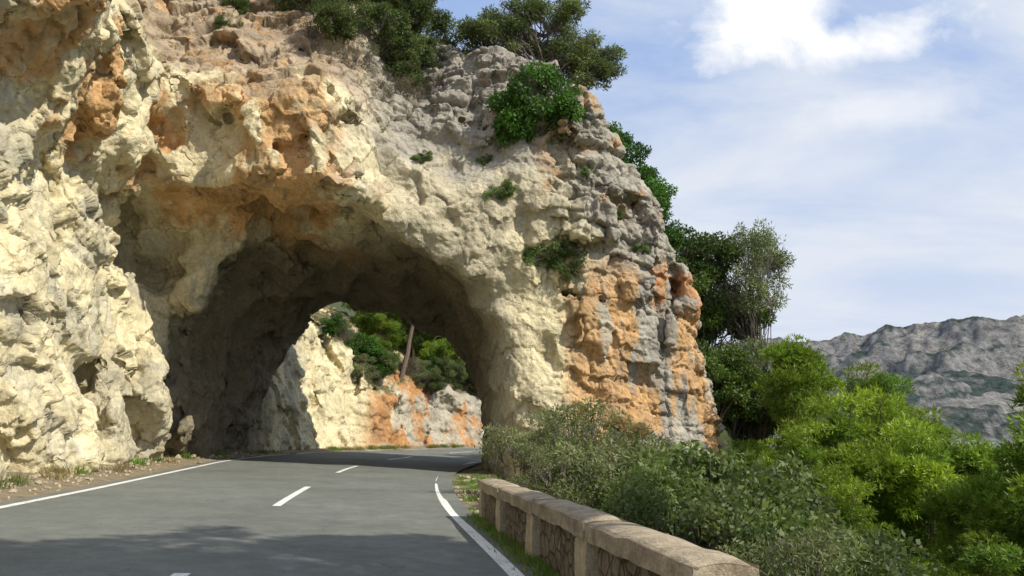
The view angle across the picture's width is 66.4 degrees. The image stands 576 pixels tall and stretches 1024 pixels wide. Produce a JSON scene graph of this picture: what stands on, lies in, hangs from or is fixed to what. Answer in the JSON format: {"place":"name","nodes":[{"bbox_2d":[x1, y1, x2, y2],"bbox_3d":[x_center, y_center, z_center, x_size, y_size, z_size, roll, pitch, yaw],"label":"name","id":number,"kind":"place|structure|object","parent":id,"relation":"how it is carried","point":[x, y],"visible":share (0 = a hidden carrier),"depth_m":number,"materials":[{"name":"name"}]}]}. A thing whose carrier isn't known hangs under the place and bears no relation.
{"place":"outdoors","nodes":[
{"label":"outdoors","id":0,"kind":"place"},
{"bbox_2d":[0,301,1021,511],"bbox_3d":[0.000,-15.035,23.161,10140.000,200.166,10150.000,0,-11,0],"label":"ground","id":1,"kind":"structure","parent":0,"point":[727,433],"depth_m":24.57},
{"bbox_2d":[0,443,464,488],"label":"cliff foot grass","id":2,"kind":"structure","parent":1,"relation":"on","point":[61,472],"depth_m":26.01,"materials":[{"name":"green plant"}]},
{"bbox_2d":[0,450,487,513],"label":"loose stones","id":3,"kind":"object","parent":1,"relation":"on","point":[37,482],"visible":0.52,"depth_m":21.52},
{"bbox_2d":[0,0,731,483],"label":"rock arch cliff","id":4,"kind":"structure","parent":1,"relation":"on","point":[200,232],"depth_m":31.75,"materials":[{"name":"stone"}]},
{"bbox_2d":[212,12,243,28],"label":"shrub","id":5,"kind":"object","parent":4,"relation":"on","point":[219,19],"visible":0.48,"depth_m":34.73,"materials":[{"name":"green plant"}]},
{"bbox_2d":[217,0,252,14],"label":"shrub","id":6,"kind":"object","parent":4,"relation":"on","point":[242,7],"visible":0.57,"depth_m":36.48,"materials":[{"name":"green plant"}]},
{"bbox_2d":[269,11,296,30],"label":"dry shrub","id":7,"kind":"object","parent":4,"relation":"on","point":[290,19],"visible":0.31,"depth_m":35.84,"materials":[{"name":"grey plant"}]},
{"bbox_2d":[290,15,322,42],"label":"dry shrub","id":8,"kind":"object","parent":4,"relation":"on","point":[307,30],"visible":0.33,"depth_m":34.45,"materials":[{"name":"brown plant"}]},
{"bbox_2d":[269,0,373,16],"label":"shrub","id":9,"kind":"object","parent":4,"relation":"on","point":[289,5],"visible":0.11,"depth_m":36.60,"materials":[{"name":"green plant"}]},
{"bbox_2d":[311,36,353,55],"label":"dry shrub","id":10,"kind":"object","parent":4,"relation":"on","point":[331,46],"visible":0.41,"depth_m":32.97,"materials":[{"name":"brown plant"}]},
{"bbox_2d":[319,312,348,335],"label":"green bush","id":11,"kind":"object","parent":4,"relation":"on","point":[332,324],"visible":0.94,"depth_m":58.28,"materials":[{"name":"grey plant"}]},
{"bbox_2d":[305,0,375,41],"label":"shrub","id":12,"kind":"object","parent":4,"relation":"on","point":[326,12],"visible":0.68,"depth_m":33.46,"materials":[{"name":"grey plant"}]},
{"bbox_2d":[336,326,355,343],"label":"dry shrub","id":13,"kind":"object","parent":4,"relation":"on","point":[343,335],"visible":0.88,"depth_m":58.48,"materials":[{"name":"green plant"}]},
{"bbox_2d":[328,37,384,78],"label":"dry shrub","id":14,"kind":"object","parent":4,"relation":"on","point":[355,55],"visible":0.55,"depth_m":32.89,"materials":[{"name":"grey plant"}]},
{"bbox_2d":[350,353,380,385],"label":"olive shrub","id":15,"kind":"object","parent":4,"relation":"on","point":[361,368],"visible":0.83,"depth_m":58.19,"materials":[{"name":"green plant"}]},
{"bbox_2d":[344,332,388,364],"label":"green bush","id":16,"kind":"object","parent":4,"relation":"on","point":[372,345],"visible":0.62,"depth_m":59.29,"materials":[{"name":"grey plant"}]},
{"bbox_2d":[349,310,402,349],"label":"pine tree","id":17,"kind":"object","parent":4,"relation":"on","point":[364,322],"visible":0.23,"depth_m":67.20,"materials":[{"name":"green plant"}]},
{"bbox_2d":[330,0,425,65],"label":"shrub","id":18,"kind":"object","parent":4,"relation":"on","point":[396,35],"visible":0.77,"depth_m":34.93,"materials":[{"name":"green plant"}]},
{"bbox_2d":[359,312,401,361],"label":"pine tree","id":19,"kind":"object","parent":4,"relation":"on","point":[389,333],"visible":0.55,"depth_m":64.59,"materials":[{"name":"green plant"}]},
{"bbox_2d":[365,352,395,378],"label":"green bush","id":20,"kind":"object","parent":4,"relation":"on","point":[383,369],"visible":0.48,"depth_m":59.15,"materials":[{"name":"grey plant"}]},
{"bbox_2d":[373,351,399,378],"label":"shrub","id":21,"kind":"object","parent":4,"relation":"on","point":[388,361],"visible":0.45,"depth_m":59.38,"materials":[{"name":"green plant"}]},
{"bbox_2d":[379,66,419,101],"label":"dry shrub","id":22,"kind":"object","parent":4,"relation":"on","point":[409,80],"visible":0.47,"depth_m":34.25,"materials":[{"name":"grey plant"}]},
{"bbox_2d":[382,48,424,88],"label":"shrub","id":23,"kind":"object","parent":4,"relation":"on","point":[412,68],"visible":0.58,"depth_m":35.23,"materials":[{"name":"green plant"}]},
{"bbox_2d":[399,324,413,378],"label":"trunk","id":24,"kind":"object","parent":4,"relation":"on","point":[405,360],"depth_m":63.92,"materials":[{"name":"brown plant"}]},
{"bbox_2d":[396,97,420,117],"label":"dry shrub","id":25,"kind":"object","parent":4,"relation":"on","point":[413,105],"visible":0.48,"depth_m":33.72,"materials":[{"name":"grey plant"}]},
{"bbox_2d":[396,355,422,372],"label":"dry shrub","id":26,"kind":"object","parent":4,"relation":"on","point":[413,359],"visible":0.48,"depth_m":64.82,"materials":[{"name":"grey plant"}]},
{"bbox_2d":[398,359,423,376],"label":"dry shrub","id":27,"kind":"object","parent":4,"relation":"on","point":[409,371],"visible":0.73,"depth_m":64.23,"materials":[{"name":"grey plant"}]},
{"bbox_2d":[387,0,440,31],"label":"shrub","id":28,"kind":"object","parent":4,"relation":"on","point":[418,9],"visible":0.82,"depth_m":36.95,"materials":[{"name":"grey plant"}]},
{"bbox_2d":[409,150,433,163],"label":"rock fern","id":29,"kind":"object","parent":4,"relation":"on","point":[421,157],"visible":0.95,"depth_m":32.72,"materials":[{"name":"green plant"}]},
{"bbox_2d":[411,358,431,372],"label":"olive shrub","id":30,"kind":"object","parent":4,"relation":"on","point":[422,363],"visible":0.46,"depth_m":66.08,"materials":[{"name":"green plant"}]},
{"bbox_2d":[408,80,435,102],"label":"dry shrub","id":31,"kind":"object","parent":4,"relation":"on","point":[418,92],"visible":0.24,"depth_m":35.74,"materials":[{"name":"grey plant"}]},
{"bbox_2d":[409,370,435,392],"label":"olive shrub","id":32,"kind":"object","parent":4,"relation":"on","point":[417,377],"visible":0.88,"depth_m":63.69,"materials":[{"name":"green plant"}]},
{"bbox_2d":[390,5,462,47],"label":"shrub","id":33,"kind":"object","parent":4,"relation":"on","point":[439,25],"visible":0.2,"depth_m":38.38,"materials":[{"name":"green plant"}]},
{"bbox_2d":[414,31,446,69],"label":"shrub","id":34,"kind":"object","parent":4,"relation":"on","point":[430,43],"visible":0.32,"depth_m":37.10,"materials":[{"name":"green plant"}]},
{"bbox_2d":[421,368,447,394],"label":"shrub","id":35,"kind":"object","parent":4,"relation":"on","point":[436,378],"visible":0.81,"depth_m":63.80,"materials":[{"name":"green plant"}]},
{"bbox_2d":[423,356,450,373],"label":"green bush","id":36,"kind":"object","parent":4,"relation":"on","point":[433,359],"visible":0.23,"depth_m":67.41,"materials":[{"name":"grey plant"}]},
{"bbox_2d":[425,66,449,90],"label":"dry shrub","id":37,"kind":"object","parent":4,"relation":"on","point":[432,73],"visible":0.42,"depth_m":35.94,"materials":[{"name":"grey plant"}]},
{"bbox_2d":[418,335,458,365],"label":"pine tree","id":38,"kind":"object","parent":4,"relation":"on","point":[442,345],"visible":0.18,"depth_m":68.76,"materials":[{"name":"green plant"}]},
{"bbox_2d":[432,355,467,383],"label":"shrub","id":39,"kind":"object","parent":4,"relation":"on","point":[448,365],"visible":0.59,"depth_m":66.45,"materials":[{"name":"green plant"}]},
{"bbox_2d":[452,377,476,393],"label":"shrub","id":40,"kind":"object","parent":4,"relation":"on","point":[458,385],"visible":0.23,"depth_m":68.85,"materials":[{"name":"green plant"}]},
{"bbox_2d":[474,153,492,165],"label":"rock fern","id":41,"kind":"object","parent":4,"relation":"on","point":[483,160],"visible":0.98,"depth_m":33.21,"materials":[{"name":"green plant"}]},
{"bbox_2d":[482,177,518,201],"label":"rock fern","id":42,"kind":"object","parent":4,"relation":"on","point":[508,187],"visible":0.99,"depth_m":31.88,"materials":[{"name":"green plant"}]},
{"bbox_2d":[483,58,587,148],"bbox_3d":[1.237,-7.778,33.599,4.962,4.070,3.112,1,-11,-5],"label":"green bush","id":43,"kind":"object","parent":4,"relation":"on","point":[515,101],"visible":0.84,"depth_m":32.93,"materials":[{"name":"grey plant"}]},
{"bbox_2d":[454,0,629,91],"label":"oak tree","id":44,"kind":"object","parent":4,"relation":"on","point":[585,62],"visible":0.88,"depth_m":38.87,"materials":[{"name":"green plant"}]},
{"bbox_2d":[521,234,575,266],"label":"rock fern","id":45,"kind":"object","parent":4,"relation":"on","point":[552,255],"visible":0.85,"depth_m":32.10,"materials":[{"name":"green plant"}]},
{"bbox_2d":[543,247,590,279],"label":"rock fern","id":46,"kind":"object","parent":4,"relation":"on","point":[565,273],"visible":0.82,"depth_m":32.09,"materials":[{"name":"green plant"}]},
{"bbox_2d":[579,166,598,179],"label":"rock fern","id":47,"kind":"object","parent":4,"relation":"on","point":[584,171],"visible":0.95,"depth_m":32.84,"materials":[{"name":"green plant"}]},
{"bbox_2d":[608,120,633,159],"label":"green bush","id":48,"kind":"object","parent":4,"relation":"on","point":[614,129],"visible":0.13,"depth_m":38.05,"materials":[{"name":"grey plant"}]},
{"bbox_2d":[620,136,660,186],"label":"green bush","id":49,"kind":"object","parent":4,"relation":"on","point":[644,171],"visible":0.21,"depth_m":38.22,"materials":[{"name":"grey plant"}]},
{"bbox_2d":[631,242,651,253],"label":"rock fern","id":50,"kind":"object","parent":4,"relation":"on","point":[645,249],"visible":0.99,"depth_m":33.23,"materials":[{"name":"green plant"}]},
{"bbox_2d":[643,175,678,213],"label":"green bush","id":51,"kind":"object","parent":4,"relation":"on","point":[660,194],"visible":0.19,"depth_m":37.86,"materials":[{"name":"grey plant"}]},
{"bbox_2d":[662,211,685,249],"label":"green bush","id":52,"kind":"object","parent":4,"relation":"on","point":[675,237],"visible":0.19,"depth_m":38.78,"materials":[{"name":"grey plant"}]},
{"bbox_2d":[824,564,863,575],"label":"shrub","id":53,"kind":"object","parent":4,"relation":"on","point":[842,568],"visible":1,"depth_m":6.99,"materials":[{"name":"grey plant"}]},
{"bbox_2d":[395,315,438,358],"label":"pine tree","id":54,"kind":"object","parent":1,"relation":"on","point":[417,348],"visible":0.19,"depth_m":72.22,"materials":[{"name":"green plant"}]},
{"bbox_2d":[479,490,484,517],"bbox_3d":[-0.386,4.340,14.014,0.405,1.459,0.360,2,-11,-10],"label":"end post","id":55,"kind":"object","parent":1,"relation":"on","point":[481,504],"visible":0.1,"depth_m":13.92,"materials":[{"name":"stone"}]},
{"bbox_2d":[484,493,495,524],"bbox_3d":[-0.224,4.153,13.082,0.301,1.463,1.988,2,-11,-10],"label":"panel","id":56,"kind":"object","parent":1,"relation":"on","point":[489,505],"visible":0.08,"depth_m":13.20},
{"bbox_2d":[495,498,505,533],"bbox_3d":[-0.030,3.960,12.013,0.422,1.461,0.420,2,-11,-10],"label":"post","id":57,"kind":"object","parent":1,"relation":"on","point":[500,514],"visible":0.09,"depth_m":11.89,"materials":[{"name":"stone"}]},
{"bbox_2d":[478,479,520,498],"bbox_3d":[-0.204,3.349,13.133,0.468,0.209,2.437,2,-11,-10],"label":"coping","id":58,"kind":"object","parent":57,"relation":"on","point":[489,486],"visible":0.62,"depth_m":12.88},
{"bbox_2d":[455,473,565,575],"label":"verge grass","id":59,"kind":"structure","parent":1,"relation":"on","point":[541,567],"depth_m":10.66,"materials":[{"name":"green plant"}]},
{"bbox_2d":[506,502,526,549],"bbox_3d":[0.210,3.704,10.675,0.302,1.476,1.987,2,-11,-10],"label":"panel","id":60,"kind":"object","parent":1,"relation":"on","point":[515,523],"visible":0.2,"depth_m":10.83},
{"bbox_2d":[498,486,556,514],"bbox_3d":[0.225,2.889,10.727,0.476,0.213,2.437,2,-11,-10],"label":"coping","id":61,"kind":"object","parent":60,"relation":"on","point":[521,498],"visible":0.73,"depth_m":10.43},
{"bbox_2d":[525,514,540,558],"bbox_3d":[0.397,3.508,9.605,0.414,1.471,0.420,2,-11,-10],"label":"post","id":62,"kind":"object","parent":1,"relation":"on","point":[532,542],"visible":0.2,"depth_m":9.49,"materials":[{"name":"stone"}]},
{"bbox_2d":[474,408,592,486],"bbox_3d":[0.851,4.656,19.893,3.648,3.195,3.497,6,-12,-30],"label":"olive shrub","id":63,"kind":"object","parent":1,"relation":"on","point":[517,439],"visible":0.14,"depth_m":19.93,"materials":[{"name":"green plant"}]},
{"bbox_2d":[505,441,607,506],"bbox_3d":[0.813,4.514,16.963,2.424,2.389,2.718,9,-14,-39],"label":"olive shrub","id":64,"kind":"object","parent":1,"relation":"on","point":[533,482],"visible":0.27,"depth_m":16.89,"materials":[{"name":"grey plant"}]},
{"bbox_2d":[540,519,575,575],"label":"panel","id":65,"kind":"object","parent":1,"relation":"on","point":[557,545],"visible":0.29,"depth_m":8.39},
{"bbox_2d":[532,498,627,538],"bbox_3d":[0.655,2.417,8.322,0.469,0.214,2.437,2,-11,-9],"label":"coping","id":66,"kind":"object","parent":65,"relation":"on","point":[573,518],"visible":0.77,"depth_m":7.87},
{"bbox_2d":[512,395,647,502],"bbox_3d":[1.619,4.258,18.408,3.484,3.434,3.906,-8,-13,38],"label":"olive shrub","id":67,"kind":"object","parent":1,"relation":"on","point":[577,456],"visible":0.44,"depth_m":17.95,"materials":[{"name":"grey plant"}]},
{"bbox_2d":[574,537,597,575],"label":"post","id":68,"kind":"object","parent":1,"relation":"on","point":[585,558],"visible":0.25,"depth_m":7.10,"materials":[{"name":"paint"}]},
{"bbox_2d":[546,413,682,479],"bbox_3d":[2.571,4.898,19.796,3.815,3.486,3.979,4,-11,-19],"label":"olive shrub","id":69,"kind":"object","parent":1,"relation":"on","point":[636,443],"visible":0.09,"depth_m":19.43,"materials":[{"name":"green plant"}]},
{"bbox_2d":[557,461,674,527],"bbox_3d":[1.974,4.495,14.424,4.109,2.571,3.025,8,-13,-35],"label":"shrub","id":70,"kind":"object","parent":1,"relation":"on","point":[595,488],"visible":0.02,"depth_m":14.42,"materials":[{"name":"green plant"}]},
{"bbox_2d":[598,547,659,575],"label":"panel","id":71,"kind":"object","parent":1,"relation":"on","point":[609,564],"visible":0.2,"depth_m":6.40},
{"bbox_2d":[585,520,759,575],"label":"coping","id":72,"kind":"object","parent":71,"relation":"on","point":[659,553],"visible":1,"depth_m":5.45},
{"bbox_2d":[593,462,790,575],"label":"shrub","id":73,"kind":"object","parent":1,"relation":"on","point":[707,520],"visible":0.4,"depth_m":10.57,"materials":[{"name":"green plant"}]},
{"bbox_2d":[673,236,711,273],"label":"oak tree","id":74,"kind":"object","parent":1,"relation":"on","point":[694,259],"visible":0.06,"depth_m":43.69,"materials":[{"name":"green plant"}]},
{"bbox_2d":[675,224,744,347],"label":"oak tree","id":75,"kind":"object","parent":1,"relation":"on","point":[704,277],"visible":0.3,"depth_m":41.86,"materials":[{"name":"green plant"}]},
{"bbox_2d":[605,439,838,575],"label":"shrub","id":76,"kind":"object","parent":1,"relation":"on","point":[780,521],"visible":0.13,"depth_m":12.00,"materials":[{"name":"green plant"}]},
{"bbox_2d":[695,338,771,439],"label":"oak tree","id":77,"kind":"object","parent":1,"relation":"on","point":[737,381],"visible":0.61,"depth_m":38.63,"materials":[{"name":"green plant"}]},
{"bbox_2d":[694,287,776,385],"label":"oak tree","id":78,"kind":"object","parent":1,"relation":"on","point":[713,323],"visible":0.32,"depth_m":42.28,"materials":[{"name":"green plant"}]},
{"bbox_2d":[712,366,781,446],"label":"oak tree","id":79,"kind":"object","parent":1,"relation":"on","point":[752,415],"visible":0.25,"depth_m":38.85,"materials":[{"name":"green plant"}]},
{"bbox_2d":[700,217,796,443],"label":"olive tree","id":80,"kind":"object","parent":1,"relation":"on","point":[768,260],"visible":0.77,"depth_m":42.19,"materials":[{"name":"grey plant"}]},
{"bbox_2d":[673,447,857,570],"bbox_3d":[4.010,4.986,14.287,4.375,4.159,6.106,0,-11,1],"label":"shrub","id":81,"kind":"object","parent":1,"relation":"on","point":[725,463],"visible":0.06,"depth_m":13.77,"materials":[{"name":"green plant"}]},
{"bbox_2d":[714,335,828,446],"bbox_3d":[12.816,9.031,39.181,4.999,13.685,6.038,5,-12,-24],"label":"olive tree","id":82,"kind":"object","parent":1,"relation":"on","point":[759,362],"visible":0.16,"depth_m":39.52,"materials":[{"name":"green plant"}]},
{"bbox_2d":[711,523,870,575],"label":"olive shrub","id":83,"kind":"object","parent":1,"relation":"on","point":[775,561],"visible":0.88,"depth_m":8.65,"materials":[{"name":"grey plant"}]},
{"bbox_2d":[778,413,833,473],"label":"pine tree","id":84,"kind":"object","parent":1,"relation":"on","point":[786,421],"depth_m":28.85,"materials":[{"name":"green plant"}]},
{"bbox_2d":[769,354,848,429],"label":"pine tree","id":85,"kind":"object","parent":1,"relation":"on","point":[833,382],"visible":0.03,"depth_m":37.00,"materials":[{"name":"green plant"}]},
{"bbox_2d":[757,417,865,508],"bbox_3d":[9.502,8.957,24.506,4.453,9.842,6.729,-3,-11,16],"label":"pine tree","id":86,"kind":"object","parent":1,"relation":"on","point":[811,455],"visible":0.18,"depth_m":25.00,"materials":[{"name":"green plant"}]},
{"bbox_2d":[726,332,903,534],"bbox_3d":[12.677,8.386,32.323,7.340,13.128,7.007,7,-12,-32],"label":"pine tree","id":87,"kind":"object","parent":1,"relation":"on","point":[798,360],"visible":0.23,"depth_m":32.34,"materials":[{"name":"green plant"}]},
{"bbox_2d":[802,486,872,566],"bbox_3d":[5.385,6.162,16.264,4.402,4.022,4.592,1,-11,-5],"label":"olive shrub","id":88,"kind":"object","parent":1,"relation":"on","point":[845,534],"visible":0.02,"depth_m":16.18,"materials":[{"name":"green plant"}]},
{"bbox_2d":[784,383,912,529],"bbox_3d":[11.678,9.551,26.523,8.711,12.741,5.764,7,-12,-32],"label":"pine tree","id":89,"kind":"object","parent":1,"relation":"on","point":[872,466],"visible":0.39,"depth_m":26.73,"materials":[{"name":"green plant"}]},
{"bbox_2d":[806,479,905,561],"bbox_3d":[9.050,8.763,20.681,6.134,7.405,4.059,3,-11,-17],"label":"pine tree","id":90,"kind":"object","parent":1,"relation":"on","point":[848,515],"visible":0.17,"depth_m":21.09,"materials":[{"name":"green plant"}]},
{"bbox_2d":[784,527,941,575],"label":"shrub","id":91,"kind":"object","parent":1,"relation":"on","point":[887,567],"visible":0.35,"depth_m":11.26,"materials":[{"name":"green plant"}]},
{"bbox_2d":[817,515,926,575],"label":"shrub","id":92,"kind":"object","parent":1,"relation":"on","point":[869,536],"visible":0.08,"depth_m":17.56,"materials":[{"name":"green plant"}]},
{"bbox_2d":[839,359,931,553],"bbox_3d":[16.596,10.747,34.723,9.951,15.188,9.558,9,-14,-41],"label":"pine tree","id":93,"kind":"object","parent":1,"relation":"on","point":[882,377],"visible":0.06,"depth_m":35.19,"materials":[{"name":"green plant"}]},
{"bbox_2d":[850,382,947,563],"bbox_3d":[14.373,10.780,29.918,6.491,14.348,9.810,4,-11,-22],"label":"pine tree","id":94,"kind":"object","parent":1,"relation":"on","point":[884,416],"visible":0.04,"depth_m":30.55,"materials":[{"name":"green plant"}]},
{"bbox_2d":[891,402,952,557],"bbox_3d":[16.990,12.668,32.032,10.049,15.967,10.461,-9,-14,41],"label":"pine tree","id":95,"kind":"object","parent":1,"relation":"on","point":[925,410],"visible":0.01,"depth_m":33.14,"materials":[{"name":"green plant"}]},
{"bbox_2d":[866,411,983,575],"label":"pine tree","id":96,"kind":"object","parent":1,"relation":"on","point":[924,467],"visible":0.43,"depth_m":26.53,"materials":[{"name":"green plant"}]},
{"bbox_2d":[913,414,959,453],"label":"pine tree","id":97,"kind":"object","parent":1,"relation":"on","point":[948,431],"visible":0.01,"depth_m":40.37,"materials":[{"name":"green plant"}]},
{"bbox_2d":[912,478,984,574],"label":"pine tree","id":98,"kind":"object","parent":1,"relation":"on","point":[935,507],"visible":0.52,"depth_m":22.96,"materials":[{"name":"green plant"}]},
{"bbox_2d":[927,528,1023,575],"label":"pine tree","id":99,"kind":"object","parent":1,"relation":"on","point":[989,559],"visible":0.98,"depth_m":18.75,"materials":[{"name":"green plant"}]},
{"bbox_2d":[929,358,1023,575],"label":"pine tree","id":100,"kind":"object","parent":1,"relation":"on","point":[979,492],"visible":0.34,"depth_m":21.33,"materials":[{"name":"green plant"}]},
{"bbox_2d":[939,431,1022,497],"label":"pine tree","id":101,"kind":"object","parent":1,"relation":"on","point":[972,460],"visible":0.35,"depth_m":30.66,"materials":[{"name":"green plant"}]},
{"bbox_2d":[971,451,1023,575],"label":"pine tree","id":102,"kind":"object","parent":1,"relation":"on","point":[1014,509],"visible":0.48,"depth_m":19.82,"materials":[{"name":"green plant"}]},
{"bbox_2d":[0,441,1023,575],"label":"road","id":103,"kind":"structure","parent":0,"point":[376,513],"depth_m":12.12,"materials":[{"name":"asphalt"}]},
{"bbox_2d":[0,448,442,507],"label":"road edge line","id":104,"kind":"object","parent":103,"relation":"on","point":[24,502],"visible":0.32,"depth_m":18.07,"materials":[{"name":"paint"}]},
{"bbox_2d":[171,452,458,575],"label":"road marking centre line","id":105,"kind":"object","parent":103,"relation":"on","point":[286,499],"visible":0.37,"depth_m":17.13,"materials":[{"name":"paint"}]},
{"bbox_2d":[435,462,523,575],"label":"road marking right edge line","id":106,"kind":"object","parent":103,"relation":"on","point":[505,564],"visible":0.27,"depth_m":11.08,"materials":[{"name":"paint"}]},
{"bbox_2d":[399,0,1023,344],"label":"sky","id":107,"kind":"structure","parent":0,"point":[884,139],"materials":[{"name":"blue"}]},
{"bbox_2d":[713,315,1023,440],"bbox_3d":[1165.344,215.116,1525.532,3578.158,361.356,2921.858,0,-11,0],"label":"mountain","id":108,"kind":"structure","parent":0,"point":[959,371],"depth_m":1478.89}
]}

